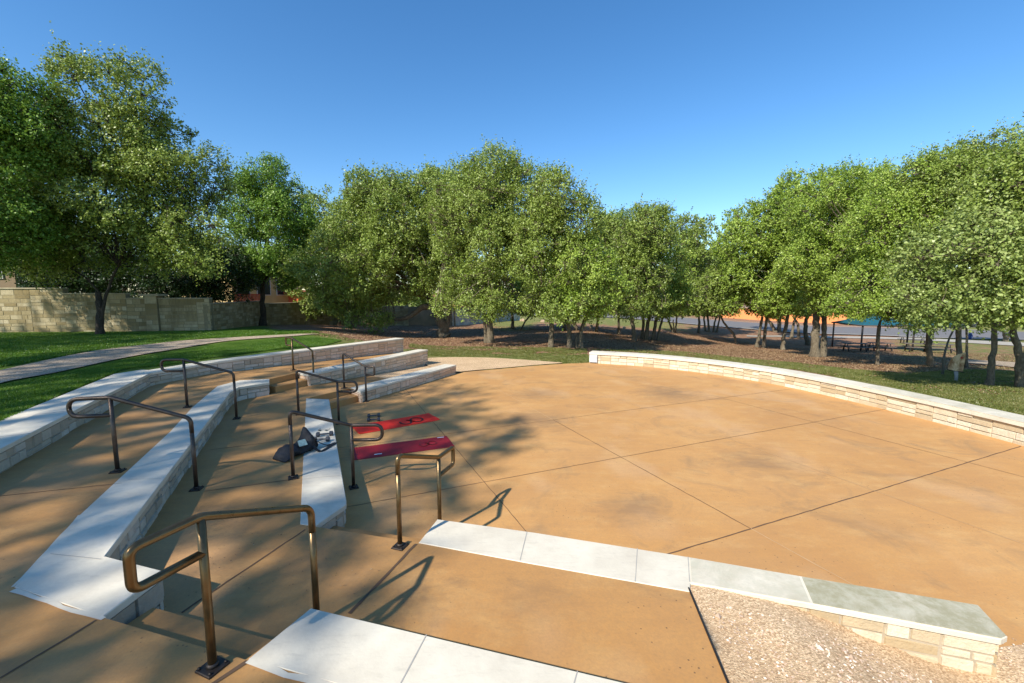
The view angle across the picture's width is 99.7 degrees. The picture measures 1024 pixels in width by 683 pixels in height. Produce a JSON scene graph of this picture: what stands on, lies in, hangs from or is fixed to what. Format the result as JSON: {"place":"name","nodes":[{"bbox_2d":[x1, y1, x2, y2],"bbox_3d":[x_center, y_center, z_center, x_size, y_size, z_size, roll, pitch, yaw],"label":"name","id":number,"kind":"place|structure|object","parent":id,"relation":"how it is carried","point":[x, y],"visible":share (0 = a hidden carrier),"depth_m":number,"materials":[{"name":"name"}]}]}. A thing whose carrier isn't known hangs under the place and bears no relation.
{"place":"outdoors","nodes":[
{"label":"outdoors","id":0,"kind":"place"},
{"bbox_2d":[0,334,307,382],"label":"path","id":1,"kind":"structure","parent":0,"point":[58,364],"depth_m":12.59,"materials":[{"name":"concrete"}]},
{"bbox_2d":[0,352,400,682],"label":"terrace","id":2,"kind":"structure","parent":0,"point":[50,493],"depth_m":3.45,"materials":[{"name":"brown concrete"}]},
{"bbox_2d":[0,338,403,472],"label":"seat wall","id":3,"kind":"structure","parent":2,"relation":"on","point":[23,439],"depth_m":8.91,"materials":[{"name":"stone"}]},
{"bbox_2d":[298,349,427,385],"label":"seat wall","id":4,"kind":"structure","parent":2,"relation":"on","point":[402,360],"depth_m":13.64,"materials":[{"name":"stone"}]},
{"bbox_2d":[136,376,726,682],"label":"terrace","id":5,"kind":"structure","parent":0,"point":[621,631],"depth_m":3.57,"materials":[{"name":"brown concrete"}]},
{"bbox_2d":[66,396,203,491],"bbox_3d":[-4.477,1.233,5.151,1.301,1.223,0.120,-1,6,-12],"label":"handrail","id":6,"kind":"object","parent":5,"relation":"on","point":[111,415],"visible":1,"depth_m":5.09,"materials":[{"name":"brown metal"}]},
{"bbox_2d":[15,379,269,624],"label":"seat wall","id":7,"kind":"structure","parent":5,"relation":"on","point":[78,565],"depth_m":3.91,"materials":[{"name":"concrete"}]},
{"bbox_2d":[160,358,240,419],"bbox_3d":[-5.856,0.909,8.107,1.246,1.223,0.186,-2,7,-17],"label":"handrail","id":8,"kind":"object","parent":5,"relation":"on","point":[183,360],"visible":1,"depth_m":8.02,"materials":[{"name":"brown metal"}]},
{"bbox_2d":[122,505,319,679],"bbox_3d":[-1.609,1.512,2.609,0.120,1.223,1.145,2,7,22],"label":"handrail","id":9,"kind":"object","parent":5,"relation":"on","point":[213,666],"visible":0.88,"depth_m":2.37,"materials":[{"name":"brown metal"}]},
{"bbox_2d":[127,378,420,659],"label":"steps","id":10,"kind":"structure","parent":5,"relation":"on","point":[238,644],"depth_m":2.93,"materials":[{"name":"brown concrete"}]},
{"bbox_2d":[185,533,388,606],"bbox_3d":[-2.145,1.983,3.832,2.258,0.010,1.051,0,6,0],"label":"terrace debris","id":11,"kind":"object","parent":5,"relation":"on","point":[278,567],"visible":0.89,"depth_m":3.79,"materials":[{"name":"brown plant"}]},
{"bbox_2d":[285,337,313,372],"bbox_3d":[-5.788,0.503,11.799,1.184,1.223,0.120,3,7,28],"label":"handrail","id":12,"kind":"object","parent":5,"relation":"on","point":[291,345],"visible":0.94,"depth_m":11.87,"materials":[{"name":"brown metal"}]},
{"bbox_2d":[249,609,620,682],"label":"seat wall","id":13,"kind":"structure","parent":5,"relation":"on","point":[331,647],"depth_m":2.50,"materials":[{"name":"stone"}]},
{"bbox_2d":[688,587,728,682],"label":"bed edging","id":14,"kind":"object","parent":5,"relation":"attached to","point":[717,657],"visible":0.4,"depth_m":3.01,"materials":[{"name":"metal"}]},
{"bbox_2d":[0,297,1023,411],"bbox_3d":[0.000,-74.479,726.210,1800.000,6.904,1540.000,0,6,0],"label":"ground","id":15,"kind":"structure","parent":0,"point":[724,333],"depth_m":35.20,"materials":[{"name":"brown soil"}]},
{"bbox_2d":[0,47,92,278],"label":"shade tree","id":16,"kind":"object","parent":15,"relation":"on","point":[22,221],"visible":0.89,"depth_m":16.27,"materials":[{"name":"green plant"}]},
{"bbox_2d":[0,249,124,292],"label":"house","id":17,"kind":"structure","parent":15,"relation":"on","point":[9,284],"depth_m":27.72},
{"bbox_2d":[0,241,130,292],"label":"shade tree","id":18,"kind":"object","parent":15,"relation":"on","point":[71,286],"visible":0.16,"depth_m":25.47,"materials":[{"name":"green plant"}]},
{"bbox_2d":[0,370,144,429],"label":"mowing strip","id":19,"kind":"object","parent":15,"relation":"on","point":[18,417],"visible":0.3,"depth_m":7.34,"materials":[{"name":"concrete"}]},
{"bbox_2d":[0,21,245,334],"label":"shade tree","id":20,"kind":"object","parent":15,"relation":"on","point":[142,159],"visible":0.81,"depth_m":18.21,"materials":[{"name":"green plant"}]},
{"bbox_2d":[0,329,319,367],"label":"grass","id":21,"kind":"structure","parent":15,"relation":"on","point":[18,348],"depth_m":16.83,"materials":[{"name":"green plant"}]},
{"bbox_2d":[0,337,341,420],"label":"grass","id":22,"kind":"structure","parent":15,"relation":"on","point":[16,397],"depth_m":10.36,"materials":[{"name":"green plant"}]},
{"bbox_2d":[80,220,263,304],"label":"shade tree","id":23,"kind":"object","parent":15,"relation":"on","point":[187,287],"visible":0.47,"depth_m":25.78,"materials":[{"name":"green plant"}]},
{"bbox_2d":[0,288,408,331],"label":"boundary wall","id":24,"kind":"structure","parent":15,"relation":"on","point":[41,310],"depth_m":21.54,"materials":[{"name":"stone"}]},
{"bbox_2d":[180,253,296,302],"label":"house","id":25,"kind":"structure","parent":15,"relation":"on","point":[273,295],"depth_m":42.93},
{"bbox_2d":[257,278,270,294],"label":"window","id":26,"kind":"structure","parent":25,"relation":"in","point":[267,287],"depth_m":42.43,"materials":[{"name":"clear glass"}]},
{"bbox_2d":[275,277,287,294],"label":"window","id":27,"kind":"structure","parent":25,"relation":"in","point":[277,292],"depth_m":43.50,"materials":[{"name":"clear glass"}]},
{"bbox_2d":[235,294,259,301],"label":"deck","id":28,"kind":"structure","parent":15,"relation":"on","point":[255,297],"depth_m":36.92,"materials":[{"name":"brown wood"}]},
{"bbox_2d":[215,151,319,325],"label":"elm tree","id":29,"kind":"object","parent":15,"relation":"on","point":[278,204],"visible":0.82,"depth_m":27.77,"materials":[{"name":"green plant"}]},
{"bbox_2d":[283,291,306,301],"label":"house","id":30,"kind":"structure","parent":15,"relation":"on","point":[290,298],"depth_m":44.13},
{"bbox_2d":[278,183,380,324],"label":"oak tree","id":31,"kind":"object","parent":15,"relation":"on","point":[299,292],"visible":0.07,"depth_m":34.42,"materials":[{"name":"green plant"}]},
{"bbox_2d":[277,154,479,337],"bbox_3d":[-8.460,-5.929,28.475,12.715,12.427,9.132,-2,7,-20],"label":"oak tree","id":32,"kind":"object","parent":15,"relation":"on","point":[370,239],"visible":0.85,"depth_m":26.36,"materials":[{"name":"green plant"}]},
{"bbox_2d":[385,271,420,306],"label":"garden tree","id":33,"kind":"object","parent":15,"relation":"on","point":[398,303],"visible":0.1,"depth_m":64.42,"materials":[{"name":"green plant"}]},
{"bbox_2d":[408,306,455,325],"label":"wooden fence","id":34,"kind":"object","parent":15,"relation":"on","point":[423,317],"visible":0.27,"depth_m":43.78,"materials":[{"name":"grey wood"}]},
{"bbox_2d":[415,275,453,306],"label":"garden tree","id":35,"kind":"object","parent":15,"relation":"on","point":[423,301],"visible":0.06,"depth_m":69.92,"materials":[{"name":"green plant"}]},
{"bbox_2d":[374,357,561,377],"bbox_3d":[-2.206,0.824,16.305,7.305,0.173,4.442,-5,8,-40],"label":"gravel area","id":36,"kind":"object","parent":15,"relation":"on","point":[469,363],"visible":0.79,"depth_m":16.77,"materials":[{"name":"beige gravel"}]},
{"bbox_2d":[422,134,547,342],"bbox_3d":[-1.205,-5.250,23.702,7.700,11.440,7.344,0,6,0],"label":"oak tree","id":37,"kind":"object","parent":15,"relation":"on","point":[483,226],"visible":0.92,"depth_m":22.47,"materials":[{"name":"green plant"}]},
{"bbox_2d":[452,307,519,325],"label":"wooden fence","id":38,"kind":"object","parent":15,"relation":"on","point":[467,321],"visible":0.25,"depth_m":48.36,"materials":[{"name":"grey wood"}]},
{"bbox_2d":[407,343,588,363],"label":"grass","id":39,"kind":"structure","parent":15,"relation":"on","point":[529,353],"depth_m":20.42,"materials":[{"name":"green plant"}]},
{"bbox_2d":[481,256,539,328],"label":"oak tree","id":40,"kind":"object","parent":15,"relation":"on","point":[512,315],"visible":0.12,"depth_m":38.40,"materials":[{"name":"green plant"}]},
{"bbox_2d":[503,275,544,329],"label":"oak tree","id":41,"kind":"object","parent":15,"relation":"on","point":[520,292],"visible":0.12,"depth_m":36.69,"materials":[{"name":"green plant"}]},
{"bbox_2d":[496,158,615,346],"bbox_3d":[2.173,-4.208,21.526,5.420,9.639,5.131,4,7,30],"label":"oak tree","id":42,"kind":"object","parent":15,"relation":"on","point":[550,217],"visible":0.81,"depth_m":20.61,"materials":[{"name":"green plant"}]},
{"bbox_2d":[539,234,589,329],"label":"oak tree","id":43,"kind":"object","parent":15,"relation":"on","point":[575,327],"depth_m":39.03,"materials":[{"name":"green plant"}]},
{"bbox_2d":[532,227,636,347],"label":"oak tree","id":44,"kind":"object","parent":15,"relation":"on","point":[599,272],"visible":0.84,"depth_m":20.89,"materials":[{"name":"green plant"}]},
{"bbox_2d":[584,205,625,331],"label":"oak tree","id":45,"kind":"object","parent":15,"relation":"on","point":[597,321],"visible":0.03,"depth_m":34.59,"materials":[{"name":"green plant"}]},
{"bbox_2d":[594,204,637,334],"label":"oak tree","id":46,"kind":"object","parent":15,"relation":"on","point":[608,229],"visible":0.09,"depth_m":33.47,"materials":[{"name":"green plant"}]},
{"bbox_2d":[602,194,680,340],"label":"oak tree","id":47,"kind":"object","parent":15,"relation":"on","point":[637,253],"visible":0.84,"depth_m":28.64,"materials":[{"name":"green plant"}]},
{"bbox_2d":[620,233,699,340],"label":"oak tree","id":48,"kind":"object","parent":15,"relation":"on","point":[678,290],"visible":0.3,"depth_m":31.88,"materials":[{"name":"green plant"}]},
{"bbox_2d":[304,326,1021,392],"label":"leaf litter","id":49,"kind":"object","parent":15,"relation":"on","point":[936,356],"visible":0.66,"depth_m":30.66,"materials":[{"name":"brown plant"}]},
{"bbox_2d":[647,206,714,332],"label":"oak tree","id":50,"kind":"object","parent":15,"relation":"on","point":[695,245],"visible":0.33,"depth_m":44.76,"materials":[{"name":"green plant"}]},
{"bbox_2d":[665,243,718,332],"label":"oak tree","id":51,"kind":"object","parent":15,"relation":"on","point":[714,261],"visible":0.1,"depth_m":49.75,"materials":[{"name":"green plant"}]},
{"bbox_2d":[690,214,737,332],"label":"oak tree","id":52,"kind":"object","parent":15,"relation":"on","point":[711,219],"visible":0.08,"depth_m":57.37,"materials":[{"name":"green plant"}]},
{"bbox_2d":[409,340,1021,409],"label":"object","id":53,"kind":"object","parent":15,"relation":"on","point":[791,353],"depth_m":25.03,"materials":[{"name":"green plant"}]},
{"bbox_2d":[689,258,761,343],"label":"oak tree","id":54,"kind":"object","parent":15,"relation":"on","point":[712,300],"visible":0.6,"depth_m":39.93,"materials":[{"name":"green plant"}]},
{"bbox_2d":[704,197,825,347],"bbox_3d":[23.097,-6.083,39.275,10.144,13.978,8.861,0,6,0],"label":"oak tree","id":55,"kind":"object","parent":15,"relation":"on","point":[737,228],"visible":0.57,"depth_m":37.62,"materials":[{"name":"green plant"}]},
{"bbox_2d":[750,269,784,331],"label":"oak tree","id":56,"kind":"object","parent":15,"relation":"on","point":[774,329],"visible":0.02,"depth_m":69.65,"materials":[{"name":"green plant"}]},
{"bbox_2d":[722,306,846,323],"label":"orange building","id":57,"kind":"structure","parent":15,"relation":"on","point":[753,316],"depth_m":107.58,"materials":[{"name":"orange"}]},
{"bbox_2d":[741,160,839,349],"bbox_3d":[24.830,-7.058,38.049,8.552,16.378,8.044,0,6,0],"label":"oak tree","id":58,"kind":"object","parent":15,"relation":"on","point":[776,194],"visible":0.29,"depth_m":36.90,"materials":[{"name":"green plant"}]},
{"bbox_2d":[785,310,820,338],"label":"oak tree","id":59,"kind":"object","parent":15,"relation":"on","point":[792,330],"visible":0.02,"depth_m":58.03,"materials":[{"name":"brown plant"}]},
{"bbox_2d":[592,349,1023,414],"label":"grass","id":60,"kind":"structure","parent":15,"relation":"on","point":[954,391],"depth_m":15.96,"materials":[{"name":"green plant"}]},
{"bbox_2d":[620,317,1002,338],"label":"kerb","id":61,"kind":"structure","parent":15,"relation":"on","point":[827,333],"depth_m":67.49,"materials":[{"name":"grey concrete"}]},
{"bbox_2d":[791,244,839,344],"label":"oak tree","id":62,"kind":"object","parent":15,"relation":"on","point":[805,335],"depth_m":47.01,"materials":[{"name":"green plant"}]},
{"bbox_2d":[686,317,1005,330],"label":"kerb","id":63,"kind":"structure","parent":15,"relation":"on","point":[847,326],"depth_m":86.91,"materials":[{"name":"grey concrete"}]},
{"bbox_2d":[770,154,922,356],"bbox_3d":[21.321,-5.260,28.478,8.835,13.503,7.164,0,6,0],"label":"oak tree","id":64,"kind":"object","parent":15,"relation":"on","point":[827,205],"visible":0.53,"depth_m":27.52,"materials":[{"name":"green plant"}]},
{"bbox_2d":[840,342,870,351],"bbox_3d":[30.796,0.525,38.789,1.900,0.781,1.630,2,7,20],"label":"picnic table","id":65,"kind":"object","parent":15,"relation":"on","point":[847,345],"visible":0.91,"depth_m":38.59,"materials":[{"name":"metal"}]},
{"bbox_2d":[831,315,914,350],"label":"picnic shelter","id":66,"kind":"object","parent":15,"relation":"on","point":[855,322],"visible":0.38,"depth_m":41.19,"materials":[{"name":"metal"}]},
{"bbox_2d":[866,342,896,350],"bbox_3d":[33.898,0.498,39.792,1.900,0.781,1.630,2,7,20],"label":"picnic table","id":67,"kind":"object","parent":15,"relation":"on","point":[874,346],"visible":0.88,"depth_m":39.60,"materials":[{"name":"metal"}]},
{"bbox_2d":[817,142,966,364],"bbox_3d":[19.192,-4.119,22.101,5.228,11.399,5.807,6,9,44],"label":"oak tree","id":68,"kind":"object","parent":15,"relation":"on","point":[859,298],"visible":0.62,"depth_m":21.69,"materials":[{"name":"green plant"}]},
{"bbox_2d":[897,336,924,343],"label":"picnic table","id":69,"kind":"object","parent":15,"relation":"on","point":[920,340],"visible":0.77,"depth_m":50.24,"materials":[{"name":"metal"}]},
{"bbox_2d":[900,342,934,351],"bbox_3d":[35.910,0.558,38.290,1.900,0.781,1.630,3,7,28],"label":"picnic table","id":70,"kind":"object","parent":15,"relation":"on","point":[907,346],"visible":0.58,"depth_m":38.26,"materials":[{"name":"metal"}]},
{"bbox_2d":[875,321,962,348],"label":"picnic shelter","id":71,"kind":"object","parent":15,"relation":"on","point":[908,333],"depth_m":42.77,"materials":[{"name":"metal"}]},
{"bbox_2d":[863,126,984,365],"bbox_3d":[21.279,-4.288,21.695,6.154,11.765,4.943,-3,7,-25],"label":"oak tree","id":72,"kind":"object","parent":15,"relation":"on","point":[929,353],"visible":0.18,"depth_m":20.91,"materials":[{"name":"green plant"}]},
{"bbox_2d":[923,343,953,352],"bbox_3d":[36.800,0.592,37.288,1.900,0.781,1.630,3,7,28],"label":"picnic table","id":73,"kind":"object","parent":15,"relation":"on","point":[950,348],"visible":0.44,"depth_m":36.79,"materials":[{"name":"metal"}]},
{"bbox_2d":[873,195,1023,385],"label":"oak tree","id":74,"kind":"object","parent":15,"relation":"on","point":[949,289],"visible":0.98,"depth_m":12.74,"materials":[{"name":"green plant"}]},
{"bbox_2d":[920,265,979,373],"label":"oak tree","id":75,"kind":"object","parent":15,"relation":"on","point":[944,356],"visible":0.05,"depth_m":17.89,"materials":[{"name":"green plant"}]},
{"bbox_2d":[947,353,965,380],"bbox_3d":[16.198,0.969,15.755,0.116,1.174,0.444,-6,9,-45],"label":"painted sign","id":76,"kind":"object","parent":15,"relation":"on","point":[956,364],"visible":0.91,"depth_m":15.72,"materials":[{"name":"metal"}]},
{"bbox_2d":[910,116,1023,367],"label":"oak tree","id":77,"kind":"object","parent":15,"relation":"on","point":[961,158],"visible":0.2,"depth_m":19.55,"materials":[{"name":"green plant"}]},
{"bbox_2d":[939,125,1023,387],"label":"oak tree","id":78,"kind":"object","parent":15,"relation":"on","point":[1006,170],"visible":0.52,"depth_m":13.47,"materials":[{"name":"green plant"}]},
{"bbox_2d":[968,360,1015,366],"bbox_3d":[26.913,1.252,23.430,3.262,0.824,10.170,3,7,22],"label":"trail","id":79,"kind":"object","parent":15,"relation":"on","point":[1004,363],"visible":0.61,"depth_m":24.77,"materials":[{"name":"grey concrete"}]},
{"bbox_2d":[998,320,1009,341],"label":"oak tree","id":80,"kind":"object","parent":15,"relation":"on","point":[1006,338],"visible":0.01,"depth_m":53.60,"materials":[{"name":"green plant"}]},
{"bbox_2d":[0,0,1023,296],"label":"sky","id":81,"kind":"structure","parent":0,"point":[700,104],"materials":[{"name":"blue"}]},
{"bbox_2d":[331,363,1023,646],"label":"plaza","id":82,"kind":"structure","parent":0,"point":[723,469],"depth_m":6.43,"materials":[{"name":"beige concrete"}]},
{"bbox_2d":[300,398,346,528],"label":"seat wall","id":83,"kind":"structure","parent":82,"relation":"on","point":[323,494],"depth_m":5.68,"materials":[{"name":"concrete"}]},
{"bbox_2d":[273,427,336,461],"bbox_3d":[-3.134,1.509,6.604,0.468,0.346,0.919,3,7,25],"label":"bag","id":84,"kind":"object","parent":83,"relation":"on","point":[306,441],"visible":0.94,"depth_m":6.50,"materials":[{"name":"fabric"}]},
{"bbox_2d":[314,436,329,441],"bbox_3d":[-3.116,1.596,7.057,0.268,0.076,0.088,-1,6,-8],"label":"dumbbell","id":85,"kind":"object","parent":83,"relation":"on","point":[327,438],"visible":0.68,"depth_m":7.05,"materials":[{"name":"metal"}]},
{"bbox_2d":[316,431,332,436],"bbox_3d":[-3.177,1.567,7.322,0.268,0.076,0.088,-2,7,-17],"label":"dumbbell","id":86,"kind":"object","parent":83,"relation":"on","point":[330,433],"visible":0.99,"depth_m":7.31,"materials":[{"name":"metal"}]},
{"bbox_2d":[295,370,357,424],"bbox_3d":[-3.785,1.138,8.854,1.211,1.204,0.261,-2,7,-19],"label":"handrail","id":87,"kind":"object","parent":82,"relation":"on","point":[338,391],"visible":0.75,"depth_m":8.90,"materials":[{"name":"brown metal"}]},
{"bbox_2d":[288,410,383,489],"bbox_3d":[-2.381,1.464,5.881,1.225,1.204,0.228,-2,7,-22],"label":"handrail","id":88,"kind":"object","parent":82,"relation":"on","point":[293,476],"visible":1,"depth_m":5.92,"materials":[{"name":"brown metal"}]},
{"bbox_2d":[341,353,374,401],"bbox_3d":[-3.883,0.912,10.917,0.992,1.202,0.120,2,7,17],"label":"handrail","id":89,"kind":"object","parent":82,"relation":"on","point":[365,374],"visible":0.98,"depth_m":10.87,"materials":[{"name":"brown metal"}]},
{"bbox_2d":[367,417,379,421],"bbox_3d":[-2.952,1.664,9.221,0.268,0.076,0.088,-1,6,-11],"label":"dumbbell","id":90,"kind":"object","parent":82,"relation":"on","point":[369,419],"visible":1,"depth_m":9.20,"materials":[{"name":"metal"}]},
{"bbox_2d":[353,413,439,433],"bbox_3d":[-2.425,1.705,9.072,1.703,0.024,0.610,-4,8,-34],"label":"yoga mat","id":91,"kind":"object","parent":82,"relation":"on","point":[405,421],"visible":0.88,"depth_m":9.10,"materials":[{"name":"rubber"}]},
{"bbox_2d":[350,364,455,402],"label":"seat wall","id":92,"kind":"structure","parent":82,"relation":"on","point":[379,388],"depth_m":12.33,"materials":[{"name":"stone"}]},
{"bbox_2d":[354,436,453,459],"bbox_3d":[-1.934,1.863,7.631,1.715,0.024,0.600,-3,7,-22],"label":"yoga mat","id":93,"kind":"object","parent":82,"relation":"on","point":[374,451],"visible":0.93,"depth_m":7.62,"materials":[{"name":"rubber"}]},
{"bbox_2d":[391,446,454,550],"bbox_3d":[-0.891,1.604,4.606,0.120,1.205,1.207,2,7,19],"label":"handrail","id":94,"kind":"object","parent":82,"relation":"on","point":[399,545],"visible":0.88,"depth_m":4.18,"materials":[{"name":"brown metal"}]},
{"bbox_2d":[419,520,1006,676],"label":"seat wall","id":95,"kind":"structure","parent":82,"relation":"on","point":[963,636],"depth_m":3.53,"materials":[{"name":"concrete"}]},
{"bbox_2d":[589,351,1023,445],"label":"seat wall","id":96,"kind":"structure","parent":82,"relation":"on","point":[1000,424],"depth_m":10.76,"materials":[{"name":"stone"}]},
{"bbox_2d":[589,355,597,362],"bbox_3d":[3.188,0.667,16.912,0.300,0.290,0.113,3,7,22],"label":"electrical box","id":97,"kind":"object","parent":96,"relation":"attached to","point":[592,358],"visible":1,"depth_m":16.86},
{"bbox_2d":[690,585,1023,682],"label":"gravel bed","id":98,"kind":"object","parent":82,"relation":"on","point":[736,670],"visible":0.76,"depth_m":3.07,"materials":[{"name":"beige gravel"}]},
{"bbox_2d":[534,314,1023,339],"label":"road","id":99,"kind":"structure","parent":0,"point":[857,330],"depth_m":75.95,"materials":[{"name":"grey asphalt"}]},
{"bbox_2d":[747,335,1023,345],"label":"pavement","id":100,"kind":"structure","parent":0,"point":[986,342],"depth_m":57.62,"materials":[{"name":"grey concrete"}]}
]}

